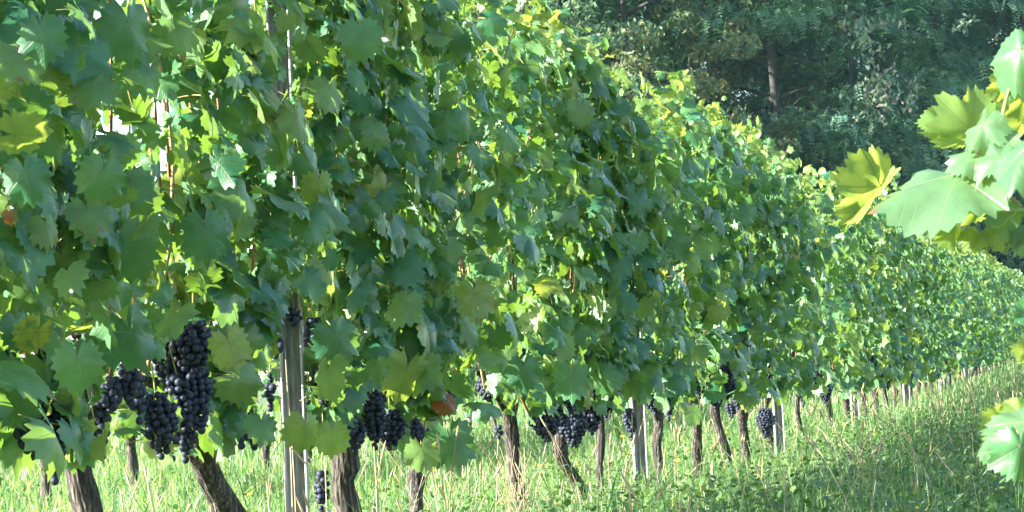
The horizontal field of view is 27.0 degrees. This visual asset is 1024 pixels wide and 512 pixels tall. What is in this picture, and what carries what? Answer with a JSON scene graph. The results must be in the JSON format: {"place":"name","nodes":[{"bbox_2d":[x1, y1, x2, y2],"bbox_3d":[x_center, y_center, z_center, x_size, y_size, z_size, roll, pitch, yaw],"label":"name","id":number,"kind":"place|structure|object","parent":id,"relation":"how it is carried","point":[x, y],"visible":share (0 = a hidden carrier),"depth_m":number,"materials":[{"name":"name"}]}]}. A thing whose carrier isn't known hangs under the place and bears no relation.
{"place":"outdoors","nodes":[
{"label":"outdoors","id":0,"kind":"place"},
{"bbox_2d":[102,355,825,377],"bbox_3d":[6.377,1.157,29.670,0.003,0.126,55.400,-5,-3,16],"label":"trellis wire","id":1,"kind":"object","parent":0,"point":[279,368],"depth_m":5.32,"materials":[{"name":"grey metal"}]},
{"bbox_2d":[0,404,951,511],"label":"wildflowers","id":2,"kind":"object","parent":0,"point":[776,459],"visible":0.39,"depth_m":10.39,"materials":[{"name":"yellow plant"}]},
{"bbox_2d":[10,0,1000,389],"label":"sky","id":3,"kind":"structure","parent":0,"point":[122,129],"materials":[{"name":"white"}]},
{"bbox_2d":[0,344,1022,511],"bbox_3d":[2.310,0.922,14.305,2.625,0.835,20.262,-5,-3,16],"label":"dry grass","id":4,"kind":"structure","parent":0,"point":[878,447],"depth_m":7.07,"materials":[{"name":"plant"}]},
{"bbox_2d":[0,356,1023,511],"bbox_3d":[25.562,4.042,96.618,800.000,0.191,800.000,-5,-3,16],"label":"ground","id":5,"kind":"structure","parent":0,"point":[263,400],"depth_m":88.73,"materials":[{"name":"green plant"}]},
{"bbox_2d":[1,273,117,506],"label":"grapevine","id":6,"kind":"object","parent":5,"relation":"on","point":[45,486],"visible":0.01,"depth_m":12.96,"materials":[{"name":"green plant"}]},
{"bbox_2d":[0,0,161,484],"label":"grapevine","id":7,"kind":"object","parent":5,"relation":"on","point":[34,124],"visible":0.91,"depth_m":3.86,"materials":[{"name":"green plant"}]},
{"bbox_2d":[103,261,211,499],"bbox_3d":[-2.524,0.765,13.980,0.851,1.808,1.430,-5,-3,16],"label":"grapevine","id":8,"kind":"object","parent":5,"relation":"on","point":[131,454],"visible":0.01,"depth_m":13.95,"materials":[{"name":"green plant"}]},
{"bbox_2d":[0,0,341,511],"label":"grapevine","id":9,"kind":"object","parent":5,"relation":"on","point":[185,404],"visible":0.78,"depth_m":4.55,"materials":[{"name":"green plant"}]},
{"bbox_2d":[152,271,218,354],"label":"grapevine","id":10,"kind":"object","parent":5,"relation":"on","point":[213,319],"depth_m":14.63,"materials":[{"name":"green plant"}]},
{"bbox_2d":[97,0,435,511],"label":"grapevine","id":11,"kind":"object","parent":5,"relation":"on","point":[337,393],"visible":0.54,"depth_m":5.19,"materials":[{"name":"green plant"}]},
{"bbox_2d":[252,302,312,471],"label":"grapevine","id":12,"kind":"object","parent":5,"relation":"on","point":[276,405],"visible":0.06,"depth_m":16.04,"materials":[{"name":"green plant"}]},
{"bbox_2d":[260,303,312,464],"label":"grapevine","id":13,"kind":"object","parent":5,"relation":"on","point":[309,457],"visible":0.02,"depth_m":16.99,"materials":[{"name":"green plant"}]},
{"bbox_2d":[266,0,309,511],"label":"vineyard post","id":14,"kind":"object","parent":5,"relation":"on","point":[293,342],"visible":0.42,"depth_m":5.39,"materials":[{"name":"wood"}]},
{"bbox_2d":[168,0,498,511],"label":"grapevine","id":15,"kind":"object","parent":5,"relation":"on","point":[421,370],"visible":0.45,"depth_m":5.74,"materials":[{"name":"green plant"}]},
{"bbox_2d":[303,2,499,264],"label":"broadleaf tree","id":16,"kind":"object","parent":5,"relation":"on","point":[475,16],"depth_m":48.97,"materials":[{"name":"green plant"}]},
{"bbox_2d":[264,2,573,185],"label":"broadleaf tree","id":17,"kind":"object","parent":5,"relation":"on","point":[557,8],"depth_m":53.49,"materials":[{"name":"green plant"}]},
{"bbox_2d":[303,0,543,511],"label":"grapevine","id":18,"kind":"object","parent":5,"relation":"on","point":[499,168],"visible":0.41,"depth_m":6.55,"materials":[{"name":"green plant"}]},
{"bbox_2d":[441,362,476,425],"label":"grapevine","id":19,"kind":"object","parent":5,"relation":"on","point":[449,371],"visible":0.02,"depth_m":20.35,"materials":[{"name":"green plant"}]},
{"bbox_2d":[452,326,482,434],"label":"grapevine","id":20,"kind":"object","parent":5,"relation":"on","point":[454,367],"visible":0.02,"depth_m":21.13,"materials":[{"name":"green plant"}]},
{"bbox_2d":[452,272,521,431],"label":"grapevine","id":21,"kind":"object","parent":5,"relation":"on","point":[493,420],"visible":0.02,"depth_m":21.95,"materials":[{"name":"green plant"}]},
{"bbox_2d":[328,0,664,291],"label":"broadleaf tree","id":22,"kind":"object","parent":5,"relation":"on","point":[615,41],"visible":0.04,"depth_m":48.86,"materials":[{"name":"green plant"}]},
{"bbox_2d":[420,0,619,175],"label":"feathery tree","id":23,"kind":"object","parent":5,"relation":"on","point":[594,9],"depth_m":59.65,"materials":[{"name":"green plant"}]},
{"bbox_2d":[508,280,535,416],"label":"grapevine","id":24,"kind":"object","parent":5,"relation":"on","point":[517,404],"visible":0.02,"depth_m":22.80,"materials":[{"name":"green plant"}]},
{"bbox_2d":[418,0,634,510],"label":"grapevine","id":25,"kind":"object","parent":5,"relation":"on","point":[524,82],"visible":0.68,"depth_m":7.49,"materials":[{"name":"green plant"}]},
{"bbox_2d":[467,0,669,174],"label":"feathery tree","id":26,"kind":"object","parent":5,"relation":"on","point":[633,16],"visible":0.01,"depth_m":60.61,"materials":[{"name":"green plant"}]},
{"bbox_2d":[465,0,674,502],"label":"grapevine","id":27,"kind":"object","parent":5,"relation":"on","point":[608,378],"visible":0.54,"depth_m":8.23,"materials":[{"name":"green plant"}]},
{"bbox_2d":[497,26,693,498],"bbox_3d":[0.355,0.085,8.790,0.734,2.139,1.267,-5,-3,16],"label":"grapevine","id":28,"kind":"object","parent":5,"relation":"on","point":[678,245],"visible":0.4,"depth_m":8.67,"materials":[{"name":"green plant"}]},
{"bbox_2d":[481,0,763,123],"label":"feathery tree","id":29,"kind":"object","parent":5,"relation":"on","point":[607,8],"visible":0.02,"depth_m":58.54,"materials":[{"name":"green plant"}]},
{"bbox_2d":[630,263,649,503],"bbox_3d":[0.526,0.336,9.149,0.060,1.800,0.068,-2,-3,-4],"label":"vineyard post","id":30,"kind":"object","parent":5,"relation":"on","point":[641,451],"visible":0.06,"depth_m":9.14,"materials":[{"name":"wood"}]},
{"bbox_2d":[490,0,803,284],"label":"broadleaf tree","id":31,"kind":"object","parent":5,"relation":"on","point":[705,84],"visible":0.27,"depth_m":53.73,"materials":[{"name":"green plant"}]},
{"bbox_2d":[561,0,733,109],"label":"broadleaf tree","id":32,"kind":"object","parent":5,"relation":"on","point":[647,18],"visible":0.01,"depth_m":63.13,"materials":[{"name":"green plant"}]},
{"bbox_2d":[630,4,686,83],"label":"broadleaf tree","id":33,"kind":"object","parent":5,"relation":"on","point":[647,48],"depth_m":71.62,"materials":[{"name":"green plant"}]},
{"bbox_2d":[600,88,738,484],"bbox_3d":[0.605,0.234,9.803,0.784,1.997,1.229,-5,-3,16],"label":"grapevine","id":34,"kind":"object","parent":5,"relation":"on","point":[683,377],"visible":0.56,"depth_m":9.79,"materials":[{"name":"green plant"}]},
{"bbox_2d":[599,0,799,114],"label":"broadleaf tree","id":35,"kind":"object","parent":5,"relation":"on","point":[736,72],"depth_m":65.43,"materials":[{"name":"green plant"}]},
{"bbox_2d":[635,69,773,480],"bbox_3d":[0.964,0.158,10.861,0.722,2.266,1.256,-5,-3,16],"label":"grapevine","id":36,"kind":"object","parent":5,"relation":"on","point":[702,137],"visible":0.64,"depth_m":10.67,"materials":[{"name":"green plant"}]},
{"bbox_2d":[571,0,842,185],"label":"broadleaf tree","id":37,"kind":"object","parent":5,"relation":"on","point":[729,62],"visible":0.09,"depth_m":58.30,"materials":[{"name":"green plant"}]},
{"bbox_2d":[677,105,799,471],"bbox_3d":[1.124,0.246,11.459,0.745,2.138,1.221,-5,-3,16],"label":"grapevine","id":38,"kind":"object","parent":5,"relation":"on","point":[747,400],"visible":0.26,"depth_m":11.34,"materials":[{"name":"green plant"}]},
{"bbox_2d":[603,0,882,193],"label":"broadleaf tree","id":39,"kind":"object","parent":5,"relation":"on","point":[724,87],"visible":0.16,"depth_m":56.70,"materials":[{"name":"green plant"}]},
{"bbox_2d":[711,121,800,465],"bbox_3d":[1.303,0.278,12.195,0.779,2.138,1.192,-5,-3,16],"label":"grapevine","id":40,"kind":"object","parent":5,"relation":"on","point":[777,340],"visible":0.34,"depth_m":12.12,"materials":[{"name":"green plant"}]},
{"bbox_2d":[596,0,934,353],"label":"feathery tree","id":41,"kind":"object","parent":5,"relation":"on","point":[769,20],"visible":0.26,"depth_m":56.14,"materials":[{"name":"green plant"}]},
{"bbox_2d":[653,4,899,164],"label":"feathery tree","id":42,"kind":"object","parent":5,"relation":"on","point":[767,83],"depth_m":72.49,"materials":[{"name":"green plant"}]},
{"bbox_2d":[772,377,785,455],"bbox_3d":[1.578,0.512,12.805,0.060,1.800,0.068,-2,-3,-4],"label":"vineyard post","id":43,"kind":"object","parent":5,"relation":"on","point":[778,411],"visible":0.06,"depth_m":12.79,"materials":[{"name":"wood"}]},
{"bbox_2d":[639,1,921,193],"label":"feathery tree","id":44,"kind":"object","parent":5,"relation":"on","point":[809,55],"visible":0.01,"depth_m":66.26,"materials":[{"name":"green plant"}]},
{"bbox_2d":[636,0,940,354],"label":"feathery tree","id":45,"kind":"object","parent":5,"relation":"on","point":[866,69],"visible":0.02,"depth_m":62.12,"materials":[{"name":"green plant"}]},
{"bbox_2d":[741,116,839,460],"bbox_3d":[2.026,0.297,14.674,0.801,2.259,4.774,-5,-3,16],"label":"grapevine","id":46,"kind":"object","parent":5,"relation":"on","point":[800,335],"visible":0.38,"depth_m":13.01,"materials":[{"name":"green plant"}]},
{"bbox_2d":[735,21,855,165],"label":"broadleaf tree","id":47,"kind":"object","parent":5,"relation":"on","point":[825,52],"depth_m":80.35,"materials":[{"name":"green plant"}]},
{"bbox_2d":[764,138,844,440],"bbox_3d":[1.898,0.317,14.222,0.670,2.152,1.283,-4,-3,8],"label":"grapevine","id":48,"kind":"object","parent":5,"relation":"on","point":[822,366],"visible":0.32,"depth_m":14.16,"materials":[{"name":"green plant"}]},
{"bbox_2d":[791,194,880,432],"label":"grapevine","id":49,"kind":"object","parent":5,"relation":"on","point":[849,310],"visible":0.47,"depth_m":15.54,"materials":[{"name":"green plant"}]},
{"bbox_2d":[840,220,859,419],"bbox_3d":[2.617,0.614,16.435,0.060,1.800,0.068,-2,-3,-4],"label":"vineyard post","id":50,"kind":"object","parent":5,"relation":"on","point":[853,407],"visible":0.06,"depth_m":16.42,"materials":[{"name":"wood"}]},
{"bbox_2d":[805,176,896,422],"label":"grapevine","id":51,"kind":"object","parent":5,"relation":"on","point":[872,369],"visible":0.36,"depth_m":16.72,"materials":[{"name":"green plant"}]},
{"bbox_2d":[742,1,960,175],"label":"feathery tree","id":52,"kind":"object","parent":5,"relation":"on","point":[826,57],"visible":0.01,"depth_m":68.36,"materials":[{"name":"green plant"}]},
{"bbox_2d":[743,1,987,117],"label":"feathery tree","id":53,"kind":"object","parent":5,"relation":"on","point":[854,55],"depth_m":80.31,"materials":[{"name":"green plant"}]},
{"bbox_2d":[825,199,906,421],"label":"grapevine","id":54,"kind":"object","parent":5,"relation":"on","point":[886,280],"visible":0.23,"depth_m":17.62,"materials":[{"name":"green plant"}]},
{"bbox_2d":[728,0,1015,257],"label":"feathery tree","id":55,"kind":"object","parent":5,"relation":"on","point":[847,52],"visible":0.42,"depth_m":55.50,"materials":[{"name":"green plant"}]},
{"bbox_2d":[832,159,911,411],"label":"grapevine","id":56,"kind":"object","parent":5,"relation":"on","point":[905,249],"visible":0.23,"depth_m":18.51,"materials":[{"name":"green plant"}]},
{"bbox_2d":[722,0,1023,260],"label":"feathery tree","id":57,"kind":"object","parent":5,"relation":"on","point":[922,106],"visible":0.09,"depth_m":63.70,"materials":[{"name":"green plant"}]},
{"bbox_2d":[735,0,1020,230],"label":"feathery tree","id":58,"kind":"object","parent":5,"relation":"on","point":[901,57],"visible":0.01,"depth_m":73.94,"materials":[{"name":"green plant"}]},
{"bbox_2d":[749,0,1023,274],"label":"feathery tree","id":59,"kind":"object","parent":5,"relation":"on","point":[934,60],"visible":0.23,"depth_m":58.93,"materials":[{"name":"green plant"}]},
{"bbox_2d":[869,203,918,412],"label":"grapevine","id":60,"kind":"object","parent":5,"relation":"on","point":[908,362],"visible":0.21,"depth_m":19.11,"materials":[{"name":"green plant"}]},
{"bbox_2d":[875,186,930,407],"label":"grapevine","id":61,"kind":"object","parent":5,"relation":"on","point":[921,302],"visible":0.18,"depth_m":19.98,"materials":[{"name":"green plant"}]},
{"bbox_2d":[902,256,910,406],"bbox_3d":[3.741,0.759,20.355,0.060,1.800,0.068,-2,-3,-4],"label":"vineyard post","id":62,"kind":"object","parent":5,"relation":"on","point":[906,389],"visible":0.06,"depth_m":20.34,"materials":[{"name":"wood"}]},
{"bbox_2d":[795,0,1022,199],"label":"feathery tree","id":63,"kind":"object","parent":5,"relation":"on","point":[954,15],"visible":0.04,"depth_m":67.79,"materials":[{"name":"green plant"}]},
{"bbox_2d":[879,198,943,403],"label":"grapevine","id":64,"kind":"object","parent":5,"relation":"on","point":[924,286],"visible":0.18,"depth_m":20.82,"materials":[{"name":"green plant"}]},
{"bbox_2d":[889,159,937,402],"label":"grapevine","id":65,"kind":"object","parent":5,"relation":"on","point":[932,368],"visible":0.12,"depth_m":21.50,"materials":[{"name":"green plant"}]},
{"bbox_2d":[817,0,1023,262],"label":"feathery tree","id":66,"kind":"object","parent":5,"relation":"on","point":[991,54],"visible":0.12,"depth_m":62.28,"materials":[{"name":"green plant"}]},
{"bbox_2d":[831,28,1023,484],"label":"grapevine","id":67,"kind":"object","parent":5,"relation":"on","point":[982,179],"visible":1,"depth_m":2.70,"materials":[{"name":"green plant"}]},
{"bbox_2d":[915,234,948,399],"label":"grapevine","id":68,"kind":"object","parent":5,"relation":"on","point":[932,256],"visible":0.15,"depth_m":22.26,"materials":[{"name":"green plant"}]},
{"bbox_2d":[917,233,954,398],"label":"grapevine","id":69,"kind":"object","parent":5,"relation":"on","point":[940,366],"visible":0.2,"depth_m":22.99,"materials":[{"name":"green plant"}]},
{"bbox_2d":[851,0,1023,218],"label":"feathery tree","id":70,"kind":"object","parent":5,"relation":"on","point":[941,26],"visible":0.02,"depth_m":69.26,"materials":[{"name":"green plant"}]},
{"bbox_2d":[938,378,944,390],"bbox_3d":[4.864,0.890,24.275,0.060,1.800,0.068,-2,-3,-4],"label":"vineyard post","id":71,"kind":"object","parent":5,"relation":"on","point":[942,384],"visible":0.02,"depth_m":24.25,"materials":[{"name":"wood"}]},
{"bbox_2d":[923,231,961,389],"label":"grapevine","id":72,"kind":"object","parent":5,"relation":"on","point":[950,356],"visible":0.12,"depth_m":23.91,"materials":[{"name":"green plant"}]},
{"bbox_2d":[882,2,1009,227],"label":"broadleaf tree","id":73,"kind":"object","parent":5,"relation":"on","point":[954,66],"visible":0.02,"depth_m":78.58,"materials":[{"name":"green plant"}]},
{"bbox_2d":[926,229,967,387],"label":"grapevine","id":74,"kind":"object","parent":5,"relation":"on","point":[959,296],"visible":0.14,"depth_m":24.73,"materials":[{"name":"green plant"}]},
{"bbox_2d":[924,237,969,388],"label":"grapevine","id":75,"kind":"object","parent":5,"relation":"on","point":[965,360],"visible":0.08,"depth_m":25.54,"materials":[{"name":"green plant"}]},
{"bbox_2d":[926,233,974,386],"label":"grapevine","id":76,"kind":"object","parent":5,"relation":"on","point":[968,352],"visible":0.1,"depth_m":26.30,"materials":[{"name":"green plant"}]},
{"bbox_2d":[903,13,1013,229],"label":"feathery tree","id":77,"kind":"object","parent":5,"relation":"on","point":[977,78],"depth_m":80.81,"materials":[{"name":"green plant"}]},
{"bbox_2d":[896,0,1023,249],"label":"broadleaf tree","id":78,"kind":"object","parent":5,"relation":"on","point":[991,17],"visible":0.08,"depth_m":67.19,"materials":[{"name":"green plant"}]},
{"bbox_2d":[908,0,1023,259],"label":"feathery tree","id":79,"kind":"object","parent":5,"relation":"on","point":[960,23],"visible":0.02,"depth_m":72.80,"materials":[{"name":"green plant"}]},
{"bbox_2d":[963,335,968,381],"bbox_3d":[5.987,1.010,28.196,0.061,1.800,0.069,-2,-3,-4],"label":"vineyard post","id":80,"kind":"object","parent":5,"relation":"on","point":[967,371],"visible":0.03,"depth_m":28.19,"materials":[{"name":"wood"}]},
{"bbox_2d":[951,253,981,385],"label":"grapevine","id":81,"kind":"object","parent":5,"relation":"on","point":[972,319],"visible":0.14,"depth_m":27.06,"materials":[{"name":"green plant"}]},
{"bbox_2d":[955,240,988,375],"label":"grapevine","id":82,"kind":"object","parent":5,"relation":"on","point":[982,320],"visible":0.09,"depth_m":28.73,"materials":[{"name":"green plant"}]},
{"bbox_2d":[955,241,989,383],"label":"grapevine","id":83,"kind":"object","parent":5,"relation":"on","point":[964,260],"visible":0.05,"depth_m":27.93,"materials":[{"name":"green plant"}]},
{"bbox_2d":[927,0,1023,223],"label":"feathery tree","id":84,"kind":"object","parent":5,"relation":"on","point":[998,50],"visible":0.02,"depth_m":69.44,"materials":[{"name":"green plant"}]},
{"bbox_2d":[958,241,993,376],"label":"grapevine","id":85,"kind":"object","parent":5,"relation":"on","point":[989,362],"visible":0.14,"depth_m":30.25,"materials":[{"name":"green plant"}]},
{"bbox_2d":[967,252,991,376],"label":"grapevine","id":86,"kind":"object","parent":5,"relation":"on","point":[983,314],"visible":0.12,"depth_m":29.47,"materials":[{"name":"green plant"}]},
{"bbox_2d":[967,252,999,376],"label":"grapevine","id":87,"kind":"object","parent":5,"relation":"on","point":[991,332],"visible":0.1,"depth_m":31.05,"materials":[{"name":"green plant"}]},
{"bbox_2d":[975,253,999,377],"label":"grapevine","id":88,"kind":"object","parent":5,"relation":"on","point":[993,286],"visible":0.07,"depth_m":31.79,"materials":[{"name":"green plant"}]},
{"bbox_2d":[954,0,1023,51],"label":"feathery tree","id":89,"kind":"object","parent":5,"relation":"on","point":[1000,15],"visible":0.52,"depth_m":66.87,"materials":[{"name":"green plant"}]},
{"bbox_2d":[977,252,1004,375],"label":"grapevine","id":90,"kind":"object","parent":5,"relation":"on","point":[992,281],"visible":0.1,"depth_m":32.56,"materials":[{"name":"green plant"}]},
{"bbox_2d":[974,253,1008,370],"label":"grapevine","id":91,"kind":"object","parent":5,"relation":"on","point":[999,342],"visible":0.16,"depth_m":33.32,"materials":[{"name":"green plant"}]},
{"bbox_2d":[982,250,1007,370],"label":"grapevine","id":92,"kind":"object","parent":5,"relation":"on","point":[999,284],"visible":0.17,"depth_m":34.00,"materials":[{"name":"green plant"}]},
{"bbox_2d":[979,6,1014,229],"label":"feathery tree","id":93,"kind":"object","parent":5,"relation":"on","point":[998,39],"visible":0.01,"depth_m":74.80,"materials":[{"name":"green plant"}]},
{"bbox_2d":[987,263,1009,369],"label":"grapevine","id":94,"kind":"object","parent":5,"relation":"on","point":[1002,334],"visible":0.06,"depth_m":34.80,"materials":[{"name":"green plant"}]},
{"bbox_2d":[986,255,1013,370],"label":"grapevine","id":95,"kind":"object","parent":5,"relation":"on","point":[998,270],"visible":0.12,"depth_m":35.69,"materials":[{"name":"green plant"}]},
{"bbox_2d":[988,254,1013,366],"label":"grapevine","id":96,"kind":"object","parent":5,"relation":"on","point":[1008,324],"visible":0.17,"depth_m":36.57,"materials":[{"name":"green plant"}]},
{"bbox_2d":[981,245,1023,272],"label":"shrub","id":97,"kind":"object","parent":5,"relation":"on","point":[1003,256],"visible":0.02,"depth_m":59.88,"materials":[{"name":"green plant"}]},
{"bbox_2d":[995,259,1018,367],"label":"grapevine","id":98,"kind":"object","parent":5,"relation":"on","point":[1013,296],"visible":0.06,"depth_m":37.99,"materials":[{"name":"green plant"}]},
{"bbox_2d":[999,272,1017,367],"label":"grapevine","id":99,"kind":"object","parent":5,"relation":"on","point":[1011,338],"visible":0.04,"depth_m":37.19,"materials":[{"name":"green plant"}]},
{"bbox_2d":[1004,278,1018,366],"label":"grapevine","id":100,"kind":"object","parent":5,"relation":"on","point":[1016,326],"visible":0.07,"depth_m":38.72,"materials":[{"name":"green plant"}]},
{"bbox_2d":[1001,266,1023,364],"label":"grapevine","id":101,"kind":"object","parent":5,"relation":"on","point":[1014,285],"visible":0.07,"depth_m":39.60,"materials":[{"name":"green plant"}]},
{"bbox_2d":[1003,267,1023,363],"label":"grapevine","id":102,"kind":"object","parent":5,"relation":"on","point":[1018,297],"visible":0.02,"depth_m":40.44,"materials":[{"name":"green plant"}]},
{"bbox_2d":[1003,266,1023,330],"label":"grapevine","id":103,"kind":"object","parent":5,"relation":"on","point":[1013,273],"visible":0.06,"depth_m":41.75,"materials":[{"name":"green plant"}]},
{"bbox_2d":[1012,269,1023,294],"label":"grapevine","id":104,"kind":"object","parent":5,"relation":"on","point":[1020,280],"visible":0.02,"depth_m":43.66,"materials":[{"name":"green plant"}]},
{"bbox_2d":[1014,269,1023,285],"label":"grapevine","id":105,"kind":"object","parent":5,"relation":"on","point":[1020,273],"visible":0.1,"depth_m":45.54,"materials":[{"name":"green plant"}]}
]}

